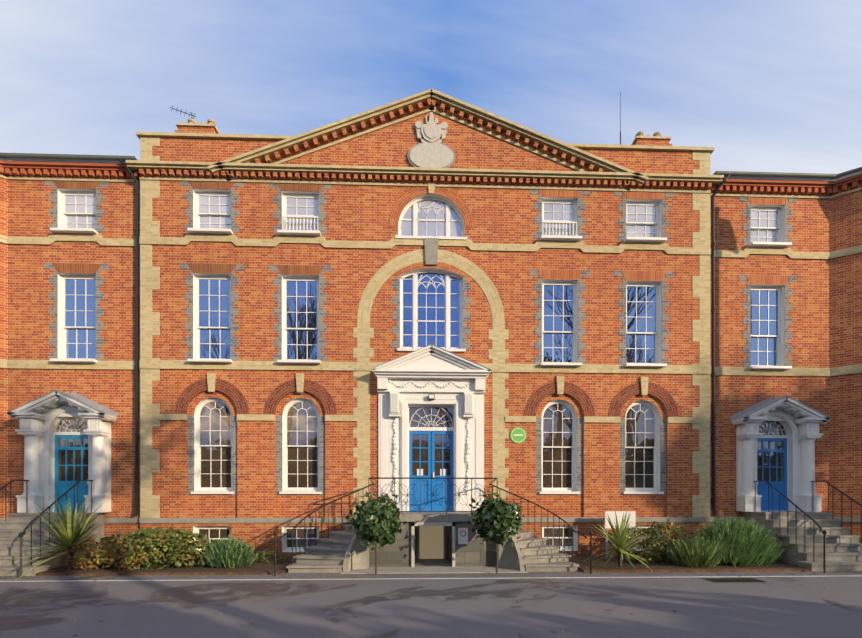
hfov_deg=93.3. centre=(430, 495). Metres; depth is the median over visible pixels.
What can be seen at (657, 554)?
shrub
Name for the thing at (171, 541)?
shrub
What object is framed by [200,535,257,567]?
rosemary
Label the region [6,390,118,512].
wing doorcase
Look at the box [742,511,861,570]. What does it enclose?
wing steps
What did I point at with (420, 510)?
stair rails
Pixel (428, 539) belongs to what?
stairs
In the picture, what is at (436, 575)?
fallen leaves
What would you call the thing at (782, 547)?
shrub
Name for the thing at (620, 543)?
cordyline
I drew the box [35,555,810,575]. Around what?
planting beds
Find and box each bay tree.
[345,490,405,573]
[468,488,525,573]
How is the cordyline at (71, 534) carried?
on the planting beds
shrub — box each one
[67,538,146,569]
[626,519,711,563]
[765,532,787,562]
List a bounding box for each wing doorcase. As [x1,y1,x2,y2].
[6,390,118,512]
[730,396,830,511]
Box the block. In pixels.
[126,89,723,557]
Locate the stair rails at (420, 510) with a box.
[273,477,592,575]
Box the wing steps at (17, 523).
[0,512,104,575]
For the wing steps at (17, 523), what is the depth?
10.55 m
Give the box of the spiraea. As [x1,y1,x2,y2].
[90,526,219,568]
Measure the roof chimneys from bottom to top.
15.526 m
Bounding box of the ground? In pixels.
[0,570,861,637]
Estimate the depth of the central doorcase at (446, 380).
12.21 m
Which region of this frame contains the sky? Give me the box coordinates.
[0,0,861,180]
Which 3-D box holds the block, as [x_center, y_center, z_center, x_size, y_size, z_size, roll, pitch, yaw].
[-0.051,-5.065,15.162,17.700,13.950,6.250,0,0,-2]
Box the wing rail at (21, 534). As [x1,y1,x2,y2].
[0,479,92,577]
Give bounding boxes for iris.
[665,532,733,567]
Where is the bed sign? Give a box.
[605,511,635,557]
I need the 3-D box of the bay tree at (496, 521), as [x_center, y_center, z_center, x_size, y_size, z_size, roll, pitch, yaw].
[1.620,0.851,9.919,1.386,2.081,1.412,0,0,-2]
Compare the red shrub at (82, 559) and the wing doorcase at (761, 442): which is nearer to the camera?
the red shrub at (82, 559)
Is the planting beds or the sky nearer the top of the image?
the sky
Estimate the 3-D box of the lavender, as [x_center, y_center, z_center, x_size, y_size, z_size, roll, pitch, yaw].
[8.221,1.170,11.100,2.537,1.372,1.774,0,0,-2]
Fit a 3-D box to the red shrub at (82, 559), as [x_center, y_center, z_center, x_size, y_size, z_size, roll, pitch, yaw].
[-8.061,1.483,10.206,1.966,0.834,0.811,0,0,7]
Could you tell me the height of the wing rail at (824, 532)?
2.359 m
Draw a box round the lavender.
[690,514,782,566]
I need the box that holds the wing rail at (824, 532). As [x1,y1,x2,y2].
[753,480,861,572]
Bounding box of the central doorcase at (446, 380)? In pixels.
[372,344,490,510]
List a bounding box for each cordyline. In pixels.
[1,492,118,580]
[582,509,661,567]
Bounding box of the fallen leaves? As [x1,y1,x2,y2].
[8,558,861,635]
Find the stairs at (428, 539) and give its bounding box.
[286,512,578,572]
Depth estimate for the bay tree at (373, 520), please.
9.49 m

